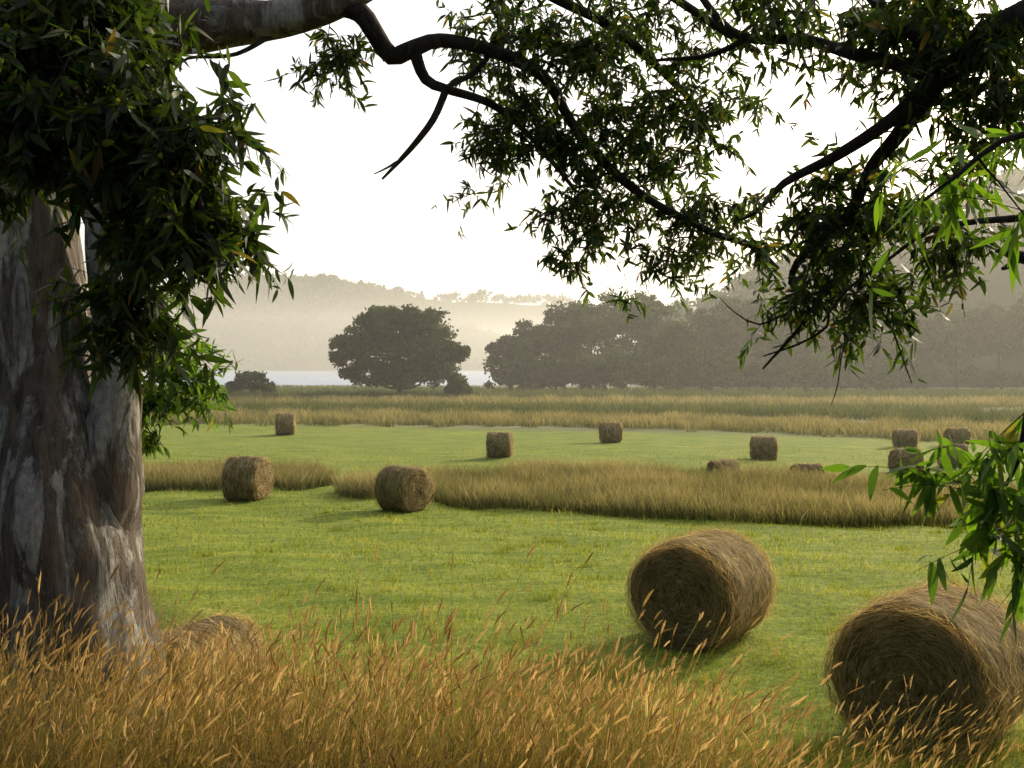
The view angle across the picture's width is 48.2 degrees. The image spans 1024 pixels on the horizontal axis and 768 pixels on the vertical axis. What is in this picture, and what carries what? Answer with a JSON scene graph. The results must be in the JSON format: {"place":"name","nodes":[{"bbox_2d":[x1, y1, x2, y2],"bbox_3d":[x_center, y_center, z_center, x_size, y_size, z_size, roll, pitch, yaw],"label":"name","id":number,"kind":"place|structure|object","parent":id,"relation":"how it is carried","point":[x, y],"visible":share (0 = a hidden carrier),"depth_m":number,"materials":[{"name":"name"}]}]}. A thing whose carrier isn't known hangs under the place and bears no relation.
{"place":"outdoors","nodes":[
{"label":"outdoors","id":0,"kind":"place"},
{"bbox_2d":[163,283,493,370],"bbox_3d":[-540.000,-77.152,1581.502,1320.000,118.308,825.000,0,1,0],"label":"hill","id":1,"kind":"structure","parent":0,"point":[237,345],"depth_m":1327.94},
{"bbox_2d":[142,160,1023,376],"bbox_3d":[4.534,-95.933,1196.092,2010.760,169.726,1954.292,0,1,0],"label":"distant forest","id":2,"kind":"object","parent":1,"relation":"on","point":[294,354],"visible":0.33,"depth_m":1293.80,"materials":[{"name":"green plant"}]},
{"bbox_2d":[141,371,631,384],"bbox_3d":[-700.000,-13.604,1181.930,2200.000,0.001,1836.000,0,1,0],"label":"lake","id":3,"kind":"structure","parent":0,"point":[327,377],"depth_m":431.07,"materials":[{"name":"white liquid"}]},
{"bbox_2d":[388,295,667,354],"bbox_3d":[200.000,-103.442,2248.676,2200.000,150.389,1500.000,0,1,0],"label":"hill","id":4,"kind":"structure","parent":0,"point":[501,318],"depth_m":1934.38,"materials":[{"name":"beige"}]},
{"bbox_2d":[80,0,1023,310],"label":"sky","id":5,"kind":"structure","parent":0,"point":[352,224],"materials":[{"name":"white"}]},
{"bbox_2d":[141,385,1023,767],"bbox_3d":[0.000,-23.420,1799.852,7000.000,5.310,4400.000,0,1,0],"label":"field","id":6,"kind":"structure","parent":0,"point":[415,443],"depth_m":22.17,"materials":[{"name":"green plant"}]},
{"bbox_2d":[161,600,276,724],"bbox_3d":[-2.997,2.718,10.785,1.427,1.329,1.666,0,1,20],"label":"hay bale","id":7,"kind":"object","parent":6,"relation":"on","point":[228,620],"visible":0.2,"depth_m":10.77,"materials":[{"name":"plant"}]},
{"bbox_2d":[219,453,273,500],"bbox_3d":[-8.606,3.108,37.299,1.595,1.824,1.828,0,1,12],"label":"hay bale","id":8,"kind":"object","parent":6,"relation":"on","point":[247,478],"visible":0.99,"depth_m":36.75,"materials":[{"name":"plant"}]},
{"bbox_2d":[225,370,276,393],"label":"bush","id":9,"kind":"object","parent":6,"relation":"on","point":[243,381],"visible":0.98,"depth_m":149.09,"materials":[{"name":"green plant"}]},
{"bbox_2d":[275,412,296,434],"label":"hay bale","id":10,"kind":"object","parent":6,"relation":"on","point":[285,423],"visible":1,"depth_m":71.17,"materials":[{"name":"plant"}]},
{"bbox_2d":[327,304,470,394],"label":"paddock tree","id":11,"kind":"object","parent":6,"relation":"on","point":[428,351],"visible":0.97,"depth_m":147.65,"materials":[{"name":"green plant"}]},
{"bbox_2d":[0,0,801,762],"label":"eucalyptus tree","id":12,"kind":"object","parent":6,"relation":"on","point":[110,144],"visible":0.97,"depth_m":7.00,"materials":[{"name":"green plant"}]},
{"bbox_2d":[371,461,435,512],"bbox_3d":[-3.226,3.101,34.058,1.712,1.752,1.756,1,1,40],"label":"hay bale","id":13,"kind":"object","parent":6,"relation":"on","point":[408,489],"visible":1,"depth_m":33.62,"materials":[{"name":"plant"}]},
{"bbox_2d":[443,372,472,395],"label":"bush","id":14,"kind":"object","parent":6,"relation":"on","point":[457,383],"visible":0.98,"depth_m":145.35,"materials":[{"name":"green plant"}]},
{"bbox_2d":[484,431,514,457],"bbox_3d":[-0.562,2.906,53.601,1.497,1.626,1.599,0,1,6],"label":"hay bale","id":15,"kind":"object","parent":6,"relation":"on","point":[499,444],"visible":1,"depth_m":53.13,"materials":[{"name":"plant"}]},
{"bbox_2d":[0,544,1023,767],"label":"tall grass","id":16,"kind":"structure","parent":6,"relation":"on","point":[180,741],"depth_m":4.34,"materials":[{"name":"yellow plant"}]},
{"bbox_2d":[143,454,1020,533],"bbox_3d":[1.375,3.123,38.749,49.034,1.374,14.611,0,1,20],"label":"uncut grass strip","id":17,"kind":"object","parent":6,"relation":"on","point":[792,497],"visible":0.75,"depth_m":36.20,"materials":[{"name":"plant"}]},
{"bbox_2d":[142,384,1023,441],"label":"rough pasture grass","id":18,"kind":"structure","parent":6,"relation":"on","point":[341,405],"depth_m":101.09,"materials":[{"name":"green plant"}]},
{"bbox_2d":[598,420,624,442],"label":"hay bale","id":19,"kind":"object","parent":6,"relation":"on","point":[610,432],"visible":0.99,"depth_m":64.82,"materials":[{"name":"plant"}]},
{"bbox_2d":[621,519,785,652],"bbox_3d":[2.316,2.468,13.828,1.884,1.676,1.660,1,1,34],"label":"hay bale","id":20,"kind":"object","parent":6,"relation":"on","point":[711,573],"visible":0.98,"depth_m":13.37,"materials":[{"name":"plant"}]},
{"bbox_2d":[703,456,741,472],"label":"hay bale","id":21,"kind":"object","parent":6,"relation":"on","point":[711,463],"visible":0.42,"depth_m":43.64,"materials":[{"name":"plant"}]},
{"bbox_2d":[483,278,1023,391],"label":"tree line","id":22,"kind":"object","parent":6,"relation":"on","point":[670,350],"visible":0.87,"depth_m":194.73,"materials":[{"name":"green plant"}]},
{"bbox_2d":[748,434,779,460],"bbox_3d":[11.632,2.968,52.908,1.564,1.477,1.510,0,1,5],"label":"hay bale","id":23,"kind":"object","parent":6,"relation":"on","point":[764,447],"visible":0.91,"depth_m":52.46,"materials":[{"name":"plant"}]},
{"bbox_2d":[789,460,825,478],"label":"hay bale","id":24,"kind":"object","parent":6,"relation":"on","point":[811,466],"visible":0.34,"depth_m":43.01,"materials":[{"name":"plant"}]},
{"bbox_2d":[656,0,1023,644],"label":"eucalyptus tree","id":25,"kind":"object","parent":6,"relation":"on","point":[939,52],"visible":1,"depth_m":4.58,"materials":[{"name":"green plant"}]},
{"bbox_2d":[890,427,919,446],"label":"hay bale","id":26,"kind":"object","parent":6,"relation":"on","point":[904,437],"visible":0.97,"depth_m":60.55,"materials":[{"name":"plant"}]},
{"bbox_2d":[886,445,926,473],"bbox_3d":[15.854,3.084,46.067,1.465,1.437,1.452,0,1,-4],"label":"hay bale","id":27,"kind":"object","parent":6,"relation":"on","point":[895,455],"visible":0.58,"depth_m":45.62,"materials":[{"name":"plant"}]},
{"bbox_2d":[808,571,1023,767],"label":"hay bale","id":28,"kind":"object","parent":6,"relation":"on","point":[895,638],"visible":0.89,"depth_m":9.68,"materials":[{"name":"plant"}]},
{"bbox_2d":[936,442,969,466],"bbox_3d":[18.922,3.047,49.173,1.515,1.412,1.398,0,1,8],"label":"hay bale","id":29,"kind":"object","parent":6,"relation":"on","point":[962,446],"visible":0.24,"depth_m":48.78,"materials":[{"name":"plant"}]},
{"bbox_2d":[942,426,971,444],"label":"hay bale","id":30,"kind":"object","parent":6,"relation":"on","point":[957,434],"visible":0.64,"depth_m":61.43,"materials":[{"name":"plant"}]},
{"bbox_2d":[624,195,1023,387],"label":"wooded hill","id":31,"kind":"structure","parent":0,"point":[998,288],"depth_m":286.46,"materials":[{"name":"grey plant"}]}
]}

